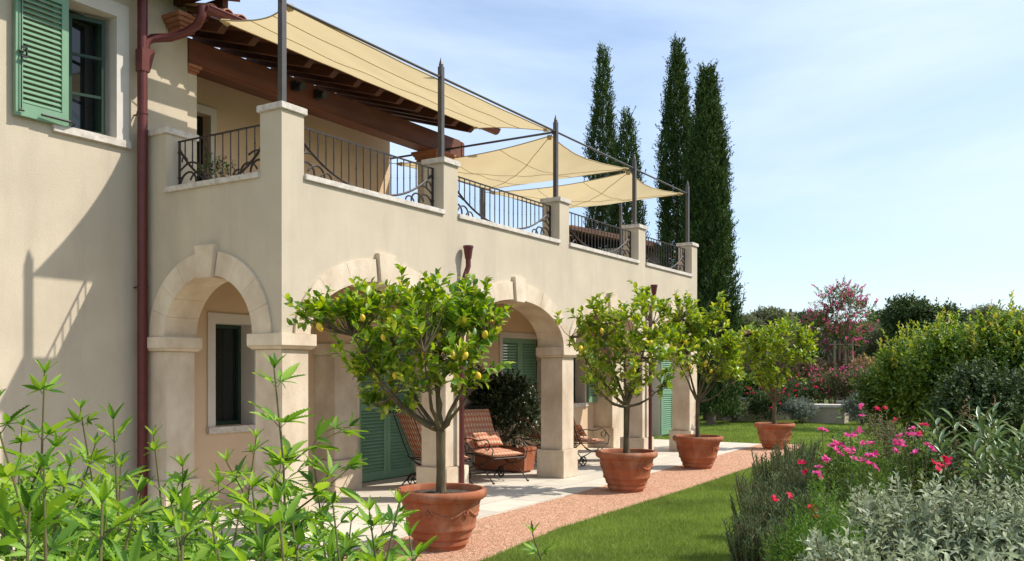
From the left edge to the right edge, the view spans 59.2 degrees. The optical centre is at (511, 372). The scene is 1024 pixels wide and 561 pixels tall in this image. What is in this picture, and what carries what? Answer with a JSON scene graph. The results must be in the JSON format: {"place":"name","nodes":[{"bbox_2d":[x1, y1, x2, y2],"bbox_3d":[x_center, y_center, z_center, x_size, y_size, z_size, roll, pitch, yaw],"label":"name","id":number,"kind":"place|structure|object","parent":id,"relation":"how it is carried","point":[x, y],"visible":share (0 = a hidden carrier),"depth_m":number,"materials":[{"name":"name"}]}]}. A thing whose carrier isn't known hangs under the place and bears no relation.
{"place":"outdoors","nodes":[
{"label":"outdoors","id":0,"kind":"place"},
{"bbox_2d":[0,439,757,560],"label":"patio","id":1,"kind":"structure","parent":0,"point":[510,490],"depth_m":12.62,"materials":[{"name":"stone"}]},
{"bbox_2d":[392,410,474,484],"bbox_3d":[-1.134,1.093,13.038,1.041,1.115,0.680,0,0,-34],"label":"garden lounger","id":2,"kind":"object","parent":1,"relation":"on","point":[411,429],"visible":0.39,"depth_m":12.91,"materials":[{"name":"fabric"}]},
{"bbox_2d":[464,406,528,484],"bbox_3d":[-0.325,1.093,13.899,0.680,1.115,1.041,0,0,-38],"label":"garden lounger","id":3,"kind":"object","parent":1,"relation":"on","point":[482,436],"visible":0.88,"depth_m":13.95,"materials":[{"name":"fabric"}]},
{"bbox_2d":[474,445,536,472],"bbox_3d":[-0.212,1.440,15.178,1.230,0.420,0.400,0,0,32],"label":"trough planter","id":4,"kind":"object","parent":1,"relation":"on","point":[526,464],"visible":0.55,"depth_m":14.91,"materials":[{"name":"ceramic"}]},
{"bbox_2d":[464,364,540,448],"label":"potted shrub","id":5,"kind":"object","parent":4,"relation":"in","point":[499,399],"visible":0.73,"depth_m":14.89,"materials":[{"name":"green plant"}]},
{"bbox_2d":[573,416,609,465],"bbox_3d":[1.174,1.093,16.228,1.041,1.115,0.680,0,0,-40],"label":"garden lounger","id":6,"kind":"object","parent":1,"relation":"on","point":[578,431],"visible":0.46,"depth_m":15.98,"materials":[{"name":"fabric"}]},
{"bbox_2d":[312,444,799,560],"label":"gravel path","id":7,"kind":"structure","parent":0,"point":[511,526],"depth_m":10.98,"materials":[{"name":"gravel"}]},
{"bbox_2d":[395,483,486,551],"bbox_3d":[-0.673,1.374,8.553,0.872,0.560,0.872,0,0,15],"label":"terracotta pot","id":8,"kind":"object","parent":7,"relation":"on","point":[449,516],"visible":0.88,"depth_m":8.28,"materials":[{"name":"ceramic"}]},
{"bbox_2d":[282,264,516,493],"bbox_3d":[-1.006,0.068,8.514,1.981,2.250,1.483,0,0,32],"label":"lemon tree","id":9,"kind":"object","parent":8,"relation":"in","point":[424,336],"visible":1,"depth_m":8.42,"materials":[{"name":"green plant"}]},
{"bbox_2d":[595,448,657,492],"bbox_3d":[1.605,1.374,12.636,0.872,0.560,0.872,0,0,-20],"label":"terracotta pot","id":10,"kind":"object","parent":7,"relation":"on","point":[626,472],"visible":0.98,"depth_m":12.36,"materials":[{"name":"ceramic"}]},
{"bbox_2d":[553,280,695,452],"bbox_3d":[1.508,-0.074,12.628,1.749,2.536,1.636,0,0,32],"label":"lemon tree","id":11,"kind":"object","parent":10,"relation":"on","point":[653,343],"visible":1,"depth_m":12.52,"materials":[{"name":"green plant"}]},
{"bbox_2d":[672,434,723,468],"bbox_3d":[3.227,1.374,15.643,0.872,0.560,0.872,0,0,-4],"label":"terracotta pot","id":12,"kind":"object","parent":7,"relation":"on","point":[700,452],"visible":1,"depth_m":15.37,"materials":[{"name":"ceramic"}]},
{"bbox_2d":[659,289,751,436],"bbox_3d":[3.320,-0.129,15.627,1.672,2.642,1.252,0,0,11],"label":"lemon tree","id":13,"kind":"object","parent":12,"relation":"in","point":[728,350],"visible":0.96,"depth_m":15.61,"materials":[{"name":"green plant"}]},
{"bbox_2d":[754,422,794,449],"bbox_3d":[5.708,1.374,19.599,0.872,0.560,0.872,0,0,11],"label":"terracotta pot","id":14,"kind":"object","parent":7,"relation":"on","point":[768,433],"visible":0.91,"depth_m":19.32,"materials":[{"name":"ceramic"}]},
{"bbox_2d":[736,312,819,423],"bbox_3d":[5.703,-0.069,19.624,1.847,2.527,1.637,0,0,32],"label":"lemon tree","id":15,"kind":"object","parent":14,"relation":"in","point":[765,342],"visible":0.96,"depth_m":19.42,"materials":[{"name":"green plant"}]},
{"bbox_2d":[189,0,1023,359],"label":"sky","id":16,"kind":"structure","parent":0,"point":[879,144],"materials":[{"name":"blue"}]},
{"bbox_2d":[362,396,919,560],"bbox_3d":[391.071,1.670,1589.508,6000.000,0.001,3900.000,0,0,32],"label":"ground","id":17,"kind":"structure","parent":0,"point":[826,402],"depth_m":14.63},
{"bbox_2d":[0,0,698,538],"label":"villa","id":18,"kind":"object","parent":17,"relation":"on","point":[148,278],"visible":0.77,"depth_m":10.15,"materials":[{"name":"paint"}]},
{"bbox_2d":[13,0,130,149],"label":"window","id":19,"kind":"structure","parent":18,"relation":"in","point":[90,46],"depth_m":9.86,"materials":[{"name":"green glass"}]},
{"bbox_2d":[197,146,235,178],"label":"potted plant","id":20,"kind":"object","parent":18,"relation":"on","point":[226,169],"visible":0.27,"depth_m":11.45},
{"bbox_2d":[206,312,255,433],"bbox_3d":[-3.643,0.007,11.494,0.390,1.495,0.870,0,0,32],"label":"window","id":21,"kind":"structure","parent":18,"relation":"in","point":[230,362],"depth_m":11.64,"materials":[{"name":"black glass"}]},
{"bbox_2d":[278,0,688,254],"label":"pergola frame","id":22,"kind":"object","parent":18,"relation":"on","point":[282,49],"visible":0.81,"depth_m":11.91,"materials":[{"name":"metal"}]},
{"bbox_2d":[210,0,552,131],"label":"shade sail","id":23,"kind":"object","parent":22,"relation":"attached to","point":[314,39],"visible":0.94,"depth_m":11.39,"materials":[{"name":"fabric"}]},
{"bbox_2d":[391,133,634,190],"bbox_3d":[0.044,-3.677,16.349,3.440,0.237,3.062,0,0,32],"label":"shade sail","id":24,"kind":"object","parent":22,"relation":"attached to","point":[529,162],"visible":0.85,"depth_m":15.82,"materials":[{"name":"fabric"}]},
{"bbox_2d":[486,170,687,207],"bbox_3d":[1.559,-3.677,18.787,3.447,0.237,2.773,0,0,32],"label":"shade sail","id":25,"kind":"object","parent":22,"relation":"attached to","point":[612,189],"visible":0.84,"depth_m":18.23,"materials":[{"name":"fabric"}]},
{"bbox_2d":[499,332,538,409],"bbox_3d":[0.046,0.012,17.431,0.390,1.545,1.580,0,0,32],"label":"window","id":26,"kind":"structure","parent":18,"relation":"in","point":[527,343],"depth_m":17.38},
{"bbox_2d":[573,338,596,406],"bbox_3d":[1.388,-0.008,19.558,0.425,1.485,1.530,0,0,32],"label":"window","id":27,"kind":"structure","parent":18,"relation":"in","point":[581,392],"depth_m":19.67,"materials":[{"name":"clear glass"}]},
{"bbox_2d":[507,225,674,379],"bbox_3d":[2.839,-1.730,33.000,5.866,6.760,4.200,0,0,23],"label":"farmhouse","id":28,"kind":"object","parent":17,"relation":"on","point":[593,238],"visible":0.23,"depth_m":31.14,"materials":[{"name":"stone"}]},
{"bbox_2d":[582,42,622,248],"bbox_3d":[3.437,-5.453,34.013,1.793,14.206,1.829,0,0,32],"label":"cypress tree","id":29,"kind":"object","parent":17,"relation":"on","point":[605,142],"visible":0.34,"depth_m":33.77,"materials":[{"name":"green plant"}]},
{"bbox_2d":[596,105,650,248],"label":"cypress tree","id":30,"kind":"object","parent":17,"relation":"on","point":[624,151],"visible":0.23,"depth_m":31.80,"materials":[{"name":"green plant"}]},
{"bbox_2d":[746,305,800,328],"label":"tree","id":31,"kind":"object","parent":17,"relation":"on","point":[772,313],"visible":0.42,"depth_m":83.26,"materials":[{"name":"green plant"}]},
{"bbox_2d":[772,357,846,413],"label":"shrub","id":32,"kind":"object","parent":17,"relation":"on","point":[819,364],"visible":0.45,"depth_m":33.33,"materials":[{"name":"green plant"}]},
{"bbox_2d":[784,334,857,403],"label":"hedge","id":33,"kind":"object","parent":17,"relation":"on","point":[819,353],"visible":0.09,"depth_m":37.43,"materials":[{"name":"green plant"}]},
{"bbox_2d":[802,364,857,403],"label":"shrub","id":34,"kind":"object","parent":17,"relation":"on","point":[823,385],"visible":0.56,"depth_m":31.65,"materials":[{"name":"green plant"}]},
{"bbox_2d":[800,275,879,402],"bbox_3d":[12.277,-1.012,33.980,2.798,5.330,2.428,0,0,32],"label":"crape myrtle","id":35,"kind":"object","parent":17,"relation":"on","point":[842,296],"visible":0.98,"depth_m":33.80,"materials":[{"name":"pink plant"}]},
{"bbox_2d":[828,340,852,403],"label":"tree stakes","id":36,"kind":"object","parent":17,"relation":"on","point":[834,344],"visible":0.44,"depth_m":33.59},
{"bbox_2d":[827,364,869,399],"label":"shrub","id":37,"kind":"object","parent":17,"relation":"on","point":[842,386],"visible":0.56,"depth_m":30.83,"materials":[{"name":"green plant"}]},
{"bbox_2d":[816,320,880,394],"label":"shrub","id":38,"kind":"object","parent":17,"relation":"on","point":[871,323],"visible":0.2,"depth_m":38.19,"materials":[{"name":"green plant"}]},
{"bbox_2d":[823,352,878,373],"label":"shrub","id":39,"kind":"object","parent":17,"relation":"on","point":[860,361],"visible":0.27,"depth_m":33.65,"materials":[{"name":"green plant"}]},
{"bbox_2d":[855,322,893,360],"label":"shrub","id":40,"kind":"object","parent":17,"relation":"on","point":[870,347],"visible":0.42,"depth_m":35.97,"materials":[{"name":"green plant"}]},
{"bbox_2d":[477,415,1008,560],"bbox_3d":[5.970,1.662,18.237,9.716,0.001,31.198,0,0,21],"label":"lawn","id":41,"kind":"structure","parent":0,"point":[649,523],"depth_m":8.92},
{"bbox_2d":[652,34,700,269],"bbox_3d":[5.443,-4.832,29.959,1.858,12.964,1.861,0,0,-40],"label":"cypress tree","id":42,"kind":"object","parent":41,"relation":"on","point":[671,144],"visible":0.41,"depth_m":29.70,"materials":[{"name":"green plant"}]},
{"bbox_2d":[674,59,755,424],"bbox_3d":[6.333,-4.073,28.417,2.472,11.456,2.493,0,0,-12],"label":"cypress tree","id":43,"kind":"object","parent":41,"relation":"on","point":[718,260],"visible":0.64,"depth_m":27.87,"materials":[{"name":"green plant"}]},
{"bbox_2d":[716,397,789,420],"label":"planter wall","id":44,"kind":"structure","parent":41,"relation":"on","point":[751,418],"depth_m":30.77,"materials":[{"name":"stone"}]},
{"bbox_2d":[737,370,787,396],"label":"shrub","id":45,"kind":"object","parent":41,"relation":"on","point":[749,383],"visible":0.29,"depth_m":31.00,"materials":[{"name":"green plant"}]},
{"bbox_2d":[744,386,798,421],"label":"shrub","id":46,"kind":"object","parent":41,"relation":"on","point":[758,400],"visible":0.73,"depth_m":29.58,"materials":[{"name":"green plant"}]},
{"bbox_2d":[769,372,825,419],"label":"shrub","id":47,"kind":"object","parent":41,"relation":"on","point":[806,390],"visible":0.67,"depth_m":31.16,"materials":[{"name":"green plant"}]},
{"bbox_2d":[780,395,818,423],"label":"shrub","id":48,"kind":"object","parent":41,"relation":"on","point":[797,405],"visible":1,"depth_m":28.97,"materials":[{"name":"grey plant"}]},
{"bbox_2d":[807,404,848,423],"bbox_3d":[10.379,1.345,29.600,1.250,0.610,1.000,0,0,29],"label":"stone well","id":49,"kind":"object","parent":41,"relation":"on","point":[827,413],"visible":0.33,"depth_m":29.18,"materials":[{"name":"stone"}]},
{"bbox_2d":[839,393,866,424],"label":"shrub","id":50,"kind":"object","parent":41,"relation":"on","point":[855,410],"visible":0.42,"depth_m":28.42,"materials":[{"name":"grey plant"}]},
{"bbox_2d":[877,290,936,427],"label":"tree","id":51,"kind":"object","parent":41,"relation":"on","point":[903,310],"visible":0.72,"depth_m":25.72,"materials":[{"name":"green plant"}]},
{"bbox_2d":[910,297,975,423],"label":"tree","id":52,"kind":"object","parent":41,"relation":"on","point":[934,310],"visible":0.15,"depth_m":24.79,"materials":[{"name":"green plant"}]},
{"bbox_2d":[825,443,1013,510],"bbox_3d":[6.364,1.652,12.129,6.518,0.001,21.361,0,0,32],"label":"flower bed","id":53,"kind":"object","parent":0,"point":[925,479],"depth_m":14.13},
{"bbox_2d":[722,510,792,560],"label":"rosemary bush","id":54,"kind":"object","parent":53,"relation":"on","point":[743,544],"visible":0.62,"depth_m":5.74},
{"bbox_2d":[728,469,801,532],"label":"rosemary bush","id":55,"kind":"object","parent":53,"relation":"on","point":[742,488],"visible":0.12,"depth_m":7.00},
{"bbox_2d":[739,488,815,545],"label":"rosemary bush","id":56,"kind":"object","parent":53,"relation":"on","point":[770,507],"visible":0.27,"depth_m":6.12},
{"bbox_2d":[750,448,810,493],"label":"rosemary bush","id":57,"kind":"object","parent":53,"relation":"on","point":[773,467],"visible":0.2,"depth_m":7.94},
{"bbox_2d":[756,516,809,560],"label":"rosemary bush","id":58,"kind":"object","parent":53,"relation":"on","point":[770,529],"visible":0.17,"depth_m":5.42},
{"bbox_2d":[758,493,822,560],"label":"green herb","id":59,"kind":"object","parent":53,"relation":"on","point":[796,545],"visible":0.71,"depth_m":4.71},
{"bbox_2d":[771,437,821,484],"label":"rosemary bush","id":60,"kind":"object","parent":53,"relation":"on","point":[799,451],"visible":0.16,"depth_m":8.96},
{"bbox_2d":[768,464,840,498],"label":"rosemary bush","id":61,"kind":"object","parent":53,"relation":"on","point":[799,483],"visible":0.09,"depth_m":7.12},
{"bbox_2d":[777,485,845,529],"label":"rosemary bush","id":62,"kind":"object","parent":53,"relation":"on","point":[807,493],"visible":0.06,"depth_m":6.42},
{"bbox_2d":[776,468,869,560],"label":"green herb","id":63,"kind":"object","parent":53,"relation":"on","point":[817,496],"visible":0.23,"depth_m":4.98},
{"bbox_2d":[788,408,885,520],"bbox_3d":[2.535,0.969,7.005,0.716,1.393,0.639,0,0,32],"label":"flower bush","id":64,"kind":"object","parent":53,"relation":"on","point":[831,451],"visible":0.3,"depth_m":6.96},
{"bbox_2d":[806,487,869,560],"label":"green herb","id":65,"kind":"object","parent":53,"relation":"on","point":[835,523],"visible":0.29,"depth_m":4.70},
{"bbox_2d":[784,502,912,560],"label":"sage bush","id":66,"kind":"object","parent":53,"relation":"on","point":[822,544],"visible":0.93,"depth_m":4.02,"materials":[{"name":"plant"}]},
{"bbox_2d":[811,479,898,555],"bbox_3d":[2.038,1.157,5.388,0.677,0.996,0.679,0,0,1],"label":"sage bush","id":67,"kind":"object","parent":53,"relation":"on","point":[853,496],"visible":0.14,"depth_m":5.39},
{"bbox_2d":[837,430,897,539],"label":"green herb","id":68,"kind":"object","parent":53,"relation":"on","point":[882,480],"visible":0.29,"depth_m":6.37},
{"bbox_2d":[846,343,908,477],"bbox_3d":[5.604,0.606,13.524,1.076,2.096,1.116,0,0,-17],"label":"hedge shrub","id":69,"kind":"object","parent":53,"relation":"on","point":[865,391],"visible":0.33,"depth_m":13.48,"materials":[{"name":"green plant"}]},
{"bbox_2d":[846,403,918,502],"bbox_3d":[3.114,0.955,7.621,0.741,1.393,0.736,0,0,32],"label":"flower bush","id":70,"kind":"object","parent":53,"relation":"on","point":[892,430],"visible":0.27,"depth_m":7.56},
{"bbox_2d":[818,466,965,560],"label":"sage bush","id":71,"kind":"object","parent":53,"relation":"on","point":[869,510],"visible":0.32,"depth_m":5.01,"materials":[{"name":"plant"}]},
{"bbox_2d":[865,319,932,485],"bbox_3d":[5.829,0.440,13.011,1.352,2.432,1.407,0,0,32],"label":"hedge shrub","id":72,"kind":"object","parent":53,"relation":"on","point":[883,380],"visible":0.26,"depth_m":12.88,"materials":[{"name":"green plant"}]},
{"bbox_2d":[854,510,973,560],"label":"sage bush","id":73,"kind":"object","parent":53,"relation":"on","point":[928,556],"visible":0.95,"depth_m":3.69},
{"bbox_2d":[878,422,954,520],"bbox_3d":[3.031,1.010,6.806,0.682,1.288,0.677,0,0,32],"label":"flower bush","id":74,"kind":"object","parent":53,"relation":"on","point":[904,462],"visible":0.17,"depth_m":6.74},
{"bbox_2d":[883,306,988,489],"bbox_3d":[5.979,0.369,12.226,1.708,2.572,1.664,0,0,32],"label":"hedge shrub","id":75,"kind":"object","parent":53,"relation":"on","point":[922,364],"visible":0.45,"depth_m":12.08,"materials":[{"name":"green plant"}]},
{"bbox_2d":[879,465,1023,560],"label":"sage bush","id":76,"kind":"object","parent":53,"relation":"on","point":[967,521],"visible":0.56,"depth_m":4.74,"materials":[{"name":"plant"}]},
{"bbox_2d":[906,394,1023,559],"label":"oleander","id":77,"kind":"object","parent":53,"relation":"on","point":[935,431],"visible":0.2,"depth_m":6.66,"materials":[{"name":"plant"}]},
{"bbox_2d":[913,476,1023,560],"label":"sage bush","id":78,"kind":"object","parent":53,"relation":"on","point":[992,522],"visible":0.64,"depth_m":4.51,"materials":[{"name":"plant"}]},
{"bbox_2d":[919,349,1023,505],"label":"hedge shrub","id":79,"kind":"object","parent":53,"relation":"on","point":[978,387],"visible":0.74,"depth_m":10.08,"materials":[{"name":"green plant"}]},
{"bbox_2d":[924,413,1023,538],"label":"oleander","id":80,"kind":"object","parent":53,"relation":"on","point":[984,470],"visible":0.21,"depth_m":5.94,"materials":[{"name":"plant"}]},
{"bbox_2d":[935,528,1023,560],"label":"sage bush","id":81,"kind":"object","parent":53,"relation":"on","point":[991,553],"visible":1,"depth_m":3.67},
{"bbox_2d":[939,289,1023,477],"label":"hedge shrub","id":82,"kind":"object","parent":53,"relation":"on","point":[993,339],"visible":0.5,"depth_m":11.40,"materials":[{"name":"green plant"}]},
{"bbox_2d":[955,423,1023,521],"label":"oleander","id":83,"kind":"object","parent":53,"relation":"on","point":[1012,446],"visible":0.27,"depth_m":5.70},
{"label":"planting strip","id":84,"kind":"structure","parent":0,"visible":0},
{"bbox_2d":[0,481,71,560],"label":"sapling","id":85,"kind":"object","parent":84,"relation":"on","point":[27,503],"visible":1,"depth_m":1.49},
{"bbox_2d":[0,448,90,560],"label":"sapling","id":86,"kind":"object","parent":84,"relation":"on","point":[57,540],"visible":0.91,"depth_m":1.90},
{"bbox_2d":[0,460,93,560],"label":"sapling","id":87,"kind":"object","parent":84,"relation":"on","point":[26,482],"visible":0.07,"depth_m":2.53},
{"bbox_2d":[0,416,97,557],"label":"sapling","id":88,"kind":"object","parent":84,"relation":"on","point":[22,437],"visible":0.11,"depth_m":3.00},
{"bbox_2d":[0,359,128,560],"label":"sapling","id":89,"kind":"object","parent":84,"relation":"on","point":[43,385],"visible":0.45,"depth_m":2.57,"materials":[{"name":"plant"}]},
{"bbox_2d":[0,450,161,560],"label":"sapling","id":90,"kind":"object","parent":84,"relation":"on","point":[68,478],"visible":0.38,"depth_m":2.31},
{"bbox_2d":[0,388,169,560],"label":"sapling","id":91,"kind":"object","parent":84,"relation":"on","point":[12,470],"visible":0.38,"depth_m":2.23,"materials":[{"name":"plant"}]},
{"bbox_2d":[7,432,172,559],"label":"sapling","id":92,"kind":"object","parent":84,"relation":"on","point":[95,457],"visible":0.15,"depth_m":2.80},
{"bbox_2d":[25,474,163,560],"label":"sapling","id":93,"kind":"object","parent":84,"relation":"on","point":[119,506],"visible":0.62,"depth_m":2.00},
{"bbox_2d":[66,454,146,560],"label":"sapling","id":94,"kind":"object","parent":84,"relation":"on","point":[121,460],"visible":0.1,"depth_m":2.68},
{"bbox_2d":[53,477,163,560],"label":"sapling","id":95,"kind":"object","parent":84,"relation":"on","point":[103,492],"visible":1,"depth_m":1.60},
{"bbox_2d":[65,398,155,544],"bbox_3d":[-1.615,0.870,3.164,0.777,1.565,0.622,0,0,-19],"label":"sapling","id":96,"kind":"object","parent":84,"relation":"on","point":[74,417],"visible":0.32,"depth_m":3.15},
{"bbox_2d":[0,402,231,560],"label":"sapling","id":97,"kind":"object","parent":84,"relation":"on","point":[110,520],"visible":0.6,"depth_m":2.36,"materials":[{"name":"plant"}]},
{"bbox_2d":[54,486,229,560],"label":"sapling","id":98,"kind":"object","parent":84,"relation":"on","point":[170,516],"visible":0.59,"depth_m":2.18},
{"bbox_2d":[92,452,216,559],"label":"sapling","id":99,"kind":"object","parent":84,"relation":"on","point":[176,476],"visible":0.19,"depth_m":2.61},
{"bbox_2d":[152,483,210,560],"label":"sapling","id":100,"kind":"object","parent":84,"relation":"on","point":[181,525],"visible":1,"depth_m":1.69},
{"bbox_2d":[152,509,237,560],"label":"sapling","id":101,"kind":"object","parent":84,"relation":"on","point":[212,519],"visible":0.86,"depth_m":2.03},
{"bbox_2d":[136,425,254,560],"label":"sapling","id":102,"kind":"object","parent":84,"relation":"on","point":[218,477],"visible":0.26,"depth_m":3.13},
{"bbox_2d":[121,352,368,560],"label":"sapling","id":103,"kind":"object","parent":84,"relation":"on","point":[286,456],"visible":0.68,"depth_m":2.77,"materials":[{"name":"plant"}]},
{"bbox_2d":[128,471,361,560],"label":"sapling","id":104,"kind":"object","parent":84,"relation":"on","point":[348,544],"visible":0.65,"depth_m":2.30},
{"bbox_2d":[179,448,323,560],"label":"sapling","id":105,"kind":"object","parent":84,"relation":"on","point":[238,470],"visible":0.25,"depth_m":3.00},
{"bbox_2d":[206,480,333,560],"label":"sapling","id":106,"kind":"object","parent":84,"relation":"on","point":[266,546],"visible":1,"depth_m":1.94,"materials":[{"name":"plant"}]},
{"bbox_2d":[224,427,323,560],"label":"sapling","id":107,"kind":"object","parent":84,"relation":"on","point":[256,433],"visible":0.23,"depth_m":3.22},
{"bbox_2d":[214,490,342,560],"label":"sapling","id":108,"kind":"object","parent":84,"relation":"on","point":[289,552],"visible":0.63,"depth_m":2.52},
{"bbox_2d":[275,507,339,560],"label":"sapling","id":109,"kind":"object","parent":84,"relation":"on","point":[297,538],"visible":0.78,"depth_m":2.10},
{"bbox_2d":[214,454,419,560],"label":"sapling","id":110,"kind":"object","parent":84,"relation":"on","point":[310,480],"visible":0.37,"depth_m":2.91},
{"bbox_2d":[305,490,361,560],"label":"sapling","id":111,"kind":"object","parent":84,"relation":"on","point":[328,516],"visible":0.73,"depth_m":2.40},
{"bbox_2d":[328,510,407,560],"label":"sapling","id":112,"kind":"object","parent":84,"relation":"on","point":[351,519],"visible":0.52,"depth_m":2.91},
{"bbox_2d":[348,496,408,560],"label":"sapling","id":113,"kind":"object","parent":84,"relation":"on","point":[367,519],"visible":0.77,"depth_m":2.66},
{"bbox_2d":[362,489,416,560],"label":"sapling","id":114,"kind":"object","parent":84,"relation":"on","point":[390,516],"visible":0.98,"depth_m":2.50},
{"bbox_2d":[388,520,438,560],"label":"sapling","id":115,"kind":"object","parent":84,"relation":"on","point":[420,548],"visible":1,"depth_m":2.20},
{"bbox_2d":[521,521,560,560],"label":"sapling","id":116,"kind":"object","parent":84,"relation":"on","point":[533,549],"visible":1,"depth_m":2.60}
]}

